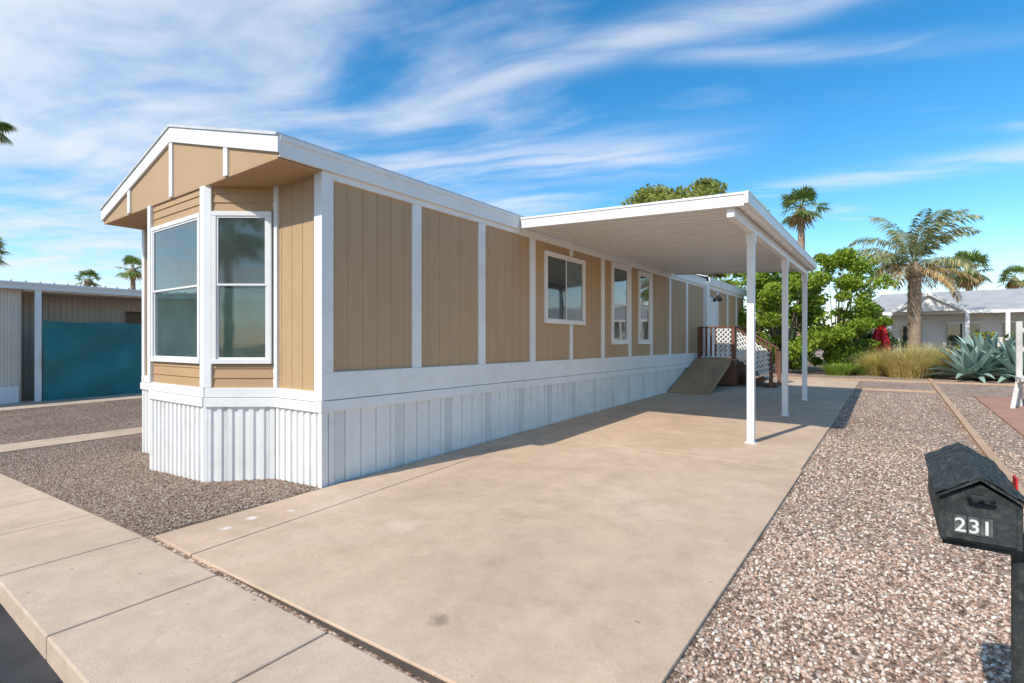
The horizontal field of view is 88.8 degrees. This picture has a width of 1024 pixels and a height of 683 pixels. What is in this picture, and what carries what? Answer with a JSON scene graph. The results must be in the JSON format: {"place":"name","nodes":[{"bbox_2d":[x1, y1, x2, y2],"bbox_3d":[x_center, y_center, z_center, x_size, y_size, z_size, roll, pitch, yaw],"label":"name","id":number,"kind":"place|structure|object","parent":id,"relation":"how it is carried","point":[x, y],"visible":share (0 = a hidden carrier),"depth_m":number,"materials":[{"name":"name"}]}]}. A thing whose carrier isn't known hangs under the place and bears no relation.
{"place":"outdoors","nodes":[
{"label":"outdoors","id":0,"kind":"place"},
{"bbox_2d":[0,603,63,682],"bbox_3d":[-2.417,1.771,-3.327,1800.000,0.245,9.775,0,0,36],"label":"street","id":1,"kind":"structure","parent":0,"point":[22,660],"depth_m":2.72,"materials":[{"name":"grey asphalt"}]},
{"bbox_2d":[0,427,141,452],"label":"concrete path","id":2,"kind":"structure","parent":0,"point":[11,447],"depth_m":9.30,"materials":[{"name":"beige concrete"}]},
{"bbox_2d":[0,474,421,682],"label":"sidewalk","id":3,"kind":"structure","parent":0,"point":[86,597],"depth_m":2.92,"materials":[{"name":"concrete"}]},
{"bbox_2d":[155,377,859,682],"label":"driveway","id":4,"kind":"structure","parent":0,"point":[615,544],"depth_m":3.95,"materials":[{"name":"concrete"}]},
{"bbox_2d":[153,473,446,682],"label":"driveway subbase","id":5,"kind":"structure","parent":4,"relation":"on","point":[420,673],"depth_m":2.65,"materials":[{"name":"concrete"}]},
{"bbox_2d":[521,190,816,443],"bbox_3d":[3.527,-0.272,9.977,3.298,3.336,7.015,0,0,36],"label":"carport","id":6,"kind":"object","parent":4,"relation":"on","point":[747,232],"visible":1,"depth_m":8.26,"materials":[{"name":"white metal"}]},
{"bbox_2d":[0,0,1023,332],"label":"sky","id":7,"kind":"structure","parent":0,"point":[891,110],"materials":[{"name":"blue"}]},
{"bbox_2d":[143,349,1023,682],"bbox_3d":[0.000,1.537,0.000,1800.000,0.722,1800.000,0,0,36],"label":"ground","id":8,"kind":"structure","parent":0,"point":[969,391],"depth_m":4.00,"materials":[{"name":"gravel"}]},
{"bbox_2d":[0,236,12,267],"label":"fan palm tree","id":9,"kind":"object","parent":8,"relation":"on","point":[2,252],"visible":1,"depth_m":41.16,"materials":[{"name":"green plant"}]},
{"bbox_2d":[0,117,17,145],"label":"fan palm tree","id":10,"kind":"object","parent":8,"relation":"on","point":[5,126],"visible":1,"depth_m":30.71,"materials":[{"name":"green plant"}]},
{"bbox_2d":[0,288,141,401],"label":"corrugated walls","id":11,"kind":"structure","parent":8,"relation":"on","point":[16,338],"depth_m":16.39,"materials":[{"name":"beige metal"}]},
{"bbox_2d":[21,290,141,300],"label":"patio ceiling","id":12,"kind":"structure","parent":11,"relation":"on","point":[81,295],"depth_m":16.55,"materials":[{"name":"beige metal"}]},
{"bbox_2d":[126,311,141,323],"bbox_3d":[-13.231,-0.400,18.945,0.040,1.400,1.300,0,0,36],"label":"dark window","id":13,"kind":"structure","parent":11,"relation":"attached to","point":[133,317],"depth_m":18.59,"materials":[{"name":"clear glass"}]},
{"bbox_2d":[0,280,141,403],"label":"trim and posts","id":14,"kind":"structure","parent":8,"relation":"on","point":[10,394],"depth_m":15.13,"materials":[{"name":"white metal"}]},
{"bbox_2d":[1,288,140,296],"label":"roof deck","id":15,"kind":"structure","parent":14,"relation":"on","point":[59,291],"depth_m":19.56,"materials":[{"name":"metal"}]},
{"bbox_2d":[9,280,140,289],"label":"roof ribs","id":16,"kind":"object","parent":14,"relation":"attached to","point":[79,285],"visible":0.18,"depth_m":15.91,"materials":[{"name":"white metal"}]},
{"bbox_2d":[42,321,141,400],"bbox_3d":[-12.248,0.540,17.187,0.312,2.360,4.851,0,0,37],"label":"shade screen","id":17,"kind":"object","parent":14,"relation":"attached to","point":[85,360],"visible":0.48,"depth_m":16.16,"materials":[{"name":"teal fabric"}]},
{"bbox_2d":[0,393,141,410],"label":"neighbor patio slab","id":18,"kind":"structure","parent":8,"relation":"on","point":[27,403],"depth_m":15.03,"materials":[{"name":"concrete"}]},
{"bbox_2d":[74,269,102,286],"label":"fan palm tree","id":19,"kind":"object","parent":8,"relation":"on","point":[89,282],"visible":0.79,"depth_m":43.63,"materials":[{"name":"green plant"}]},
{"bbox_2d":[113,254,141,289],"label":"fan palm tree","id":20,"kind":"object","parent":8,"relation":"on","point":[133,273],"visible":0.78,"depth_m":44.60,"materials":[{"name":"green plant"}]},
{"bbox_2d":[0,398,318,535],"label":"front gravel bed","id":21,"kind":"object","parent":8,"relation":"on","point":[25,425],"visible":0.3,"depth_m":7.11,"materials":[{"name":"gravel"}]},
{"bbox_2d":[142,368,687,486],"bbox_3d":[1.518,1.357,14.172,4.732,1.287,19.285,0,0,36],"label":"skirting","id":22,"kind":"object","parent":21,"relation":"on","point":[369,440],"visible":0.36,"depth_m":6.18,"materials":[{"name":"white metal"}]},
{"bbox_2d":[149,399,327,487],"bbox_3d":[-3.356,1.312,5.986,3.103,1.176,0.307,0,0,27],"label":"skirting corner","id":23,"kind":"object","parent":22,"relation":"attached to","point":[322,450],"visible":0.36,"depth_m":5.40,"materials":[{"name":"white metal"}]},
{"bbox_2d":[182,369,678,485],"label":"ribs","id":24,"kind":"object","parent":22,"relation":"attached to","point":[339,443],"visible":0.52,"depth_m":6.23,"materials":[{"name":"white metal"}]},
{"bbox_2d":[146,170,742,390],"bbox_3d":[1.684,-0.574,14.363,4.720,2.593,18.780,0,0,36],"label":"siding","id":25,"kind":"object","parent":22,"relation":"on","point":[371,281],"visible":0.49,"depth_m":6.65,"materials":[{"name":"beige paint"}]},
{"bbox_2d":[140,170,743,412],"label":"white trim","id":26,"kind":"structure","parent":25,"relation":"attached to","point":[345,390],"depth_m":6.40,"materials":[{"name":"paint"}]},
{"bbox_2d":[153,187,273,387],"bbox_3d":[-3.895,-0.630,6.507,2.708,2.280,0.488,0,0,36],"label":"lap siding","id":27,"kind":"object","parent":26,"relation":"on","point":[242,199],"visible":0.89,"depth_m":5.91,"materials":[{"name":"beige paint"}]},
{"bbox_2d":[155,361,272,364],"bbox_3d":[-3.880,-0.625,6.526,2.675,2.290,0.490,0,0,36],"label":"bay backing","id":28,"kind":"object","parent":26,"relation":"attached to","point":[225,364],"visible":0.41,"depth_m":5.92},
{"bbox_2d":[150,213,199,363],"bbox_3d":[-4.086,-0.618,6.340,1.355,1.715,0.055,0,0,36],"label":"bay front window frame","id":29,"kind":"object","parent":28,"relation":"attached to","point":[162,226],"visible":0.67,"depth_m":6.17,"materials":[{"name":"white plastic"}]},
{"bbox_2d":[153,218,196,358],"bbox_3d":[-4.085,-0.618,6.342,1.255,1.615,0.030,0,0,36],"label":"bay front window sash","id":30,"kind":"object","parent":29,"relation":"in","point":[177,288],"visible":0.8,"depth_m":6.65,"materials":[{"name":"white plastic"}]},
{"bbox_2d":[155,220,196,290],"bbox_3d":[-4.086,-1.032,6.341,1.211,0.741,0.006,0,0,36],"label":"bay front window glass","id":31,"kind":"object","parent":29,"relation":"attached to","point":[176,257],"visible":1,"depth_m":6.31,"materials":[{"name":"clear glass"}]},
{"bbox_2d":[156,287,196,356],"bbox_3d":[-4.079,-0.235,6.350,1.211,0.806,0.006,0,0,36],"label":"bay front window glass","id":32,"kind":"object","parent":29,"relation":"attached to","point":[176,322],"visible":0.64,"depth_m":6.33,"materials":[{"name":"clear glass"}]},
{"bbox_2d":[211,211,272,363],"bbox_3d":[-3.044,-0.618,5.890,0.664,1.715,0.055,0,0,-1],"label":"bay side window frame","id":33,"kind":"object","parent":28,"relation":"attached to","point":[269,288],"visible":1,"depth_m":5.87,"materials":[{"name":"white plastic"}]},
{"bbox_2d":[216,216,265,358],"bbox_3d":[-3.044,-0.618,5.893,0.564,1.615,0.030,0,0,-1],"label":"bay side window sash","id":34,"kind":"object","parent":33,"relation":"in","point":[217,253],"visible":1,"depth_m":5.88,"materials":[{"name":"white plastic"}]},
{"bbox_2d":[219,286,264,356],"bbox_3d":[-3.044,-0.235,5.902,0.520,0.806,0.006,0,0,-1],"label":"bay side window glass","id":35,"kind":"object","parent":33,"relation":"attached to","point":[241,321],"visible":1,"depth_m":5.90,"materials":[{"name":"clear glass"}]},
{"bbox_2d":[219,218,264,283],"bbox_3d":[-3.044,-1.032,5.891,0.520,0.741,0.006,0,0,-1],"label":"bay side window glass","id":36,"kind":"object","parent":33,"relation":"attached to","point":[241,250],"visible":1,"depth_m":5.89,"materials":[{"name":"clear glass"}]},
{"bbox_2d":[101,127,746,296],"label":"fascia","id":37,"kind":"structure","parent":26,"relation":"attached to","point":[284,147],"depth_m":6.22,"materials":[{"name":"white paint"}]},
{"bbox_2d":[104,143,278,222],"bbox_3d":[-4.141,-2.185,6.371,4.750,0.830,0.001,0,0,36],"label":"gable face","id":38,"kind":"object","parent":37,"relation":"attached to","point":[196,166],"visible":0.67,"depth_m":6.16},
{"bbox_2d":[104,157,320,229],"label":"soffit","id":39,"kind":"structure","parent":37,"relation":"attached to","point":[277,171],"depth_m":5.63,"materials":[{"name":"beige paint"}]},
{"bbox_2d":[100,124,744,289],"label":"roof","id":40,"kind":"structure","parent":37,"relation":"attached to","point":[214,129],"depth_m":6.22,"materials":[{"name":"metal"}]},
{"bbox_2d":[710,297,716,356],"bbox_3d":[6.507,-0.465,16.953,0.040,1.970,0.880,0,0,36],"label":"side door","id":41,"kind":"structure","parent":26,"relation":"attached to","point":[713,313],"depth_m":16.97,"materials":[{"name":"white paint"}]},
{"bbox_2d":[544,250,585,324],"bbox_3d":[0.971,-0.945,9.405,0.055,1.230,1.420,0,0,36],"label":"side slider window frame","id":42,"kind":"object","parent":25,"relation":"attached to","point":[546,254],"visible":1,"depth_m":9.14,"materials":[{"name":"white plastic"}]},
{"bbox_2d":[548,256,565,319],"bbox_3d":[0.783,-0.945,9.147,0.006,1.066,0.616,0,0,36],"label":"side slider window glass","id":43,"kind":"object","parent":42,"relation":"attached to","point":[556,288],"visible":1,"depth_m":9.13,"materials":[{"name":"clear glass"}]},
{"bbox_2d":[548,255,582,321],"bbox_3d":[0.969,-0.945,9.407,0.030,1.110,1.300,0,0,36],"label":"side slider window sash","id":44,"kind":"object","parent":42,"relation":"in","point":[566,290],"visible":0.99,"depth_m":9.40,"materials":[{"name":"white plastic"}]},
{"bbox_2d":[567,261,581,320],"bbox_3d":[1.149,-0.945,9.672,0.006,1.066,0.616,0,0,36],"label":"side slider window glass","id":45,"kind":"object","parent":42,"relation":"attached to","point":[574,291],"visible":1,"depth_m":9.68,"materials":[{"name":"clear glass"}]},
{"bbox_2d":[611,262,629,343],"bbox_3d":[2.342,-0.825,11.292,0.055,1.730,0.885,0,0,36],"label":"side window frame","id":46,"kind":"object","parent":25,"relation":"attached to","point":[621,266],"visible":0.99,"depth_m":11.12,"materials":[{"name":"white paint"}]},
{"bbox_2d":[614,267,627,339],"bbox_3d":[2.340,-0.825,11.294,0.030,1.550,0.705,0,0,36],"label":"side window sash","id":47,"kind":"object","parent":46,"relation":"attached to","point":[624,305],"visible":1,"depth_m":11.56,"materials":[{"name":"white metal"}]},
{"bbox_2d":[614,305,625,338],"bbox_3d":[2.332,-0.435,11.300,0.006,0.726,0.661,0,0,36],"label":"side window glass","id":48,"kind":"object","parent":47,"relation":"attached to","point":[619,322],"visible":1,"depth_m":11.28,"materials":[{"name":"clear glass"}]},
{"bbox_2d":[614,268,626,304],"bbox_3d":[2.342,-1.200,11.293,0.006,0.756,0.661,0,0,36],"label":"side window glass","id":49,"kind":"object","parent":47,"relation":"attached to","point":[620,286],"visible":1,"depth_m":11.29,"materials":[{"name":"clear glass"}]},
{"bbox_2d":[638,270,650,343],"bbox_3d":[3.143,-0.815,12.395,0.055,1.710,0.750,0,0,36],"label":"side window frame","id":50,"kind":"object","parent":25,"relation":"attached to","point":[640,273],"visible":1,"depth_m":12.14,"materials":[{"name":"white paint"}]},
{"bbox_2d":[641,275,648,339],"bbox_3d":[3.141,-0.815,12.396,0.030,1.530,0.570,0,0,36],"label":"side window sash","id":51,"kind":"object","parent":50,"relation":"attached to","point":[648,314],"visible":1,"depth_m":12.61,"materials":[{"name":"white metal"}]},
{"bbox_2d":[641,309,647,339],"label":"side window glass","id":52,"kind":"object","parent":51,"relation":"attached to","point":[644,323],"visible":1,"depth_m":12.42,"materials":[{"name":"clear glass"}]},
{"bbox_2d":[641,276,648,307],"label":"side window glass","id":53,"kind":"object","parent":51,"relation":"attached to","point":[644,292],"visible":1,"depth_m":12.39,"materials":[{"name":"clear glass"}]},
{"bbox_2d":[713,295,722,301],"bbox_3d":[6.602,-1.418,16.828,0.167,0.218,0.400,0,0,-20],"label":"wall lamp","id":54,"kind":"object","parent":25,"relation":"attached to","point":[718,298],"visible":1,"depth_m":16.75,"materials":[{"name":"black metal"}]},
{"bbox_2d":[619,177,771,278],"bbox_3d":[9.675,-3.955,29.458,9.292,10.576,9.438,0,0,36],"label":"mesquite tree","id":55,"kind":"object","parent":8,"relation":"on","point":[706,187],"visible":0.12,"depth_m":27.96,"materials":[{"name":"green plant"}]},
{"bbox_2d":[669,326,781,393],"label":"entry ramp and stairs","id":56,"kind":"structure","parent":8,"relation":"on","point":[705,375],"depth_m":14.86,"materials":[{"name":"brown wood"}]},
{"bbox_2d":[715,273,792,346],"bbox_3d":[11.083,-1.380,24.534,3.523,5.387,4.057,0,0,17],"label":"tree","id":57,"kind":"object","parent":8,"relation":"on","point":[757,326],"visible":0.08,"depth_m":24.52,"materials":[{"name":"green plant"}]},
{"bbox_2d":[732,271,833,372],"bbox_3d":[10.391,-0.949,20.262,3.532,4.526,3.702,0,0,36],"label":"tree","id":58,"kind":"object","parent":8,"relation":"on","point":[768,301],"visible":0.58,"depth_m":19.63,"materials":[{"name":"green plant"}]},
{"bbox_2d":[779,185,831,335],"bbox_3d":[22.360,-5.417,39.851,3.901,13.434,4.246,0,0,36],"label":"fan palm tree","id":59,"kind":"object","parent":8,"relation":"on","point":[800,217],"visible":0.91,"depth_m":39.63,"materials":[{"name":"green plant"}]},
{"bbox_2d":[756,319,861,350],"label":"distant trees","id":60,"kind":"object","parent":8,"relation":"on","point":[791,336],"depth_m":89.77,"materials":[{"name":"green plant"}]},
{"bbox_2d":[780,246,898,366],"bbox_3d":[12.825,-1.242,21.059,4.506,5.116,4.601,0,0,36],"label":"tree","id":61,"kind":"object","parent":8,"relation":"on","point":[866,311],"visible":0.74,"depth_m":20.17,"materials":[{"name":"green plant"}]},
{"bbox_2d":[818,362,861,375],"bbox_3d":[11.838,0.935,18.965,1.794,0.529,1.775,0,0,36],"label":"green grass clump","id":62,"kind":"object","parent":8,"relation":"on","point":[840,369],"visible":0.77,"depth_m":18.68,"materials":[{"name":"green plant"}]},
{"bbox_2d":[844,363,875,374],"bbox_3d":[12.758,0.932,19.165,1.736,0.536,1.824,0,0,36],"label":"green grass clump","id":63,"kind":"object","parent":8,"relation":"on","point":[860,372],"visible":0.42,"depth_m":18.84,"materials":[{"name":"green plant"}]},
{"bbox_2d":[840,313,908,359],"bbox_3d":[16.235,-0.071,23.542,2.624,2.765,2.680,0,0,0],"label":"garden bush","id":64,"kind":"object","parent":8,"relation":"on","point":[893,340],"visible":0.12,"depth_m":22.83,"materials":[{"name":"green plant"}]},
{"bbox_2d":[790,349,960,368],"bbox_3d":[17.165,0.775,20.903,11.260,1.050,0.052,0,0,36],"label":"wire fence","id":65,"kind":"object","parent":8,"relation":"on","point":[892,349],"visible":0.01,"depth_m":21.75,"materials":[{"name":"metal"}]},
{"bbox_2d":[870,324,890,354],"bbox_3d":[15.209,0.100,21.582,0.808,2.400,0.829,0,0,36],"label":"patio umbrella","id":66,"kind":"object","parent":8,"relation":"on","point":[880,333],"visible":0.43,"depth_m":21.41,"materials":[{"name":"red fabric"}]},
{"bbox_2d":[856,387,935,392],"bbox_3d":[9.967,1.254,13.617,1.680,0.064,0.250,0,0,36],"label":"garden edging","id":67,"kind":"object","parent":8,"relation":"on","point":[927,391],"visible":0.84,"depth_m":13.58,"materials":[{"name":"concrete"}]},
{"bbox_2d":[788,376,1023,385],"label":"garden edging","id":68,"kind":"object","parent":8,"relation":"on","point":[906,381],"visible":0.67,"depth_m":15.96,"materials":[{"name":"concrete"}]},
{"bbox_2d":[840,208,984,353],"bbox_3d":[18.357,-2.513,23.826,5.443,7.625,5.486,0,0,8],"label":"date palm tree","id":69,"kind":"object","parent":8,"relation":"on","point":[916,269],"visible":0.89,"depth_m":23.60,"materials":[{"name":"green plant"}]},
{"bbox_2d":[853,292,1023,339],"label":"porch posts","id":70,"kind":"object","parent":8,"relation":"on","point":[967,319],"visible":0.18,"depth_m":26.41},
{"bbox_2d":[896,295,960,311],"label":"porch gable","id":71,"kind":"structure","parent":70,"relation":"attached to","point":[929,303],"depth_m":26.89,"materials":[{"name":"white paint"}]},
{"bbox_2d":[867,312,1023,353],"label":"walls","id":72,"kind":"structure","parent":8,"relation":"on","point":[934,328],"depth_m":27.97,"materials":[{"name":"beige paint"}]},
{"bbox_2d":[871,288,1023,311],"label":"roof","id":73,"kind":"structure","parent":72,"relation":"on","point":[993,299],"depth_m":28.56,"materials":[{"name":"grey"}]},
{"bbox_2d":[901,323,1023,350],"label":"windows","id":74,"kind":"structure","parent":72,"relation":"attached to","point":[954,331],"depth_m":27.63,"materials":[{"name":"clear glass"}]},
{"bbox_2d":[945,320,1023,339],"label":"window trim","id":75,"kind":"structure","parent":74,"relation":"attached to","point":[963,329],"depth_m":27.41,"materials":[{"name":"white paint"}]},
{"bbox_2d":[920,344,1014,382],"bbox_3d":[14.321,0.721,16.255,2.760,1.406,2.420,0,0,36],"label":"agave plant","id":76,"kind":"object","parent":8,"relation":"on","point":[964,364],"visible":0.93,"depth_m":15.98,"materials":[{"name":"green plant"}]},
{"bbox_2d":[943,248,995,290],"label":"fan palm tree","id":77,"kind":"object","parent":8,"relation":"on","point":[969,284],"visible":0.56,"depth_m":49.41,"materials":[{"name":"green plant"}]},
{"bbox_2d":[924,442,1023,682],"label":"mailbox","id":78,"kind":"object","parent":8,"relation":"on","point":[977,500],"visible":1,"depth_m":1.34,"materials":[{"name":"black paint"}]},
{"bbox_2d":[945,499,1016,548],"bbox_3d":[1.189,0.458,1.326,0.136,0.100,0.005,0,0,36],"label":"door","id":79,"kind":"structure","parent":78,"relation":"in","point":[1004,518],"depth_m":1.32,"materials":[{"name":"black paint"}]},
{"bbox_2d":[928,378,1023,507],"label":"garden edging","id":80,"kind":"object","parent":8,"relation":"on","point":[983,446],"visible":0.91,"depth_m":7.33,"materials":[{"name":"concrete"}]},
{"bbox_2d":[941,331,1023,378],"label":"agave plant","id":81,"kind":"object","parent":8,"relation":"on","point":[979,342],"visible":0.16,"depth_m":17.25,"materials":[{"name":"green plant"}]},
{"bbox_2d":[951,331,1014,350],"bbox_3d":[20.477,0.403,22.592,2.149,1.861,2.258,0,0,-2],"label":"garden bush","id":82,"kind":"object","parent":8,"relation":"on","point":[992,335],"visible":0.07,"depth_m":22.36,"materials":[{"name":"green plant"}]},
{"bbox_2d":[956,337,1023,382],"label":"agave plant","id":83,"kind":"object","parent":8,"relation":"on","point":[1009,364],"visible":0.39,"depth_m":15.76,"materials":[{"name":"green plant"}]},
{"bbox_2d":[974,396,1023,436],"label":"red paver path","id":84,"kind":"structure","parent":8,"relation":"on","point":[1003,411],"depth_m":9.92,"materials":[{"name":"concrete"}]},
{"bbox_2d":[1010,321,1023,408],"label":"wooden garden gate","id":85,"kind":"structure","parent":84,"relation":"on","point":[1017,398],"depth_m":10.43,"materials":[{"name":"white wood"}]},
{"bbox_2d":[995,265,1023,288],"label":"fan palm tree","id":86,"kind":"object","parent":8,"relation":"on","point":[1014,282],"visible":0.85,"depth_m":54.89,"materials":[{"name":"green plant"}]},
{"bbox_2d":[1002,332,1023,344],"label":"garden bush","id":87,"kind":"object","parent":8,"relation":"on","point":[1007,335],"visible":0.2,"depth_m":20.00,"materials":[{"name":"green plant"}]},
{"bbox_2d":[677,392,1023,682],"bbox_3d":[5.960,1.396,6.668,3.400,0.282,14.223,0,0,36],"label":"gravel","id":88,"kind":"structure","parent":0,"point":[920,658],"depth_m":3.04,"materials":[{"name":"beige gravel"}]},
{"bbox_2d":[847,348,898,375],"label":"ornamental grass","id":89,"kind":"object","parent":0,"point":[877,371],"depth_m":18.53,"materials":[{"name":"yellow plant"}]},
{"bbox_2d":[857,342,968,378],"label":"ornamental grass","id":90,"kind":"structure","parent":0,"point":[904,364],"depth_m":17.06,"materials":[{"name":"yellow plant"}]},
{"bbox_2d":[906,341,966,376],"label":"ornamental grass","id":91,"kind":"object","parent":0,"point":[939,355],"depth_m":17.57,"materials":[{"name":"yellow plant"}]}
]}

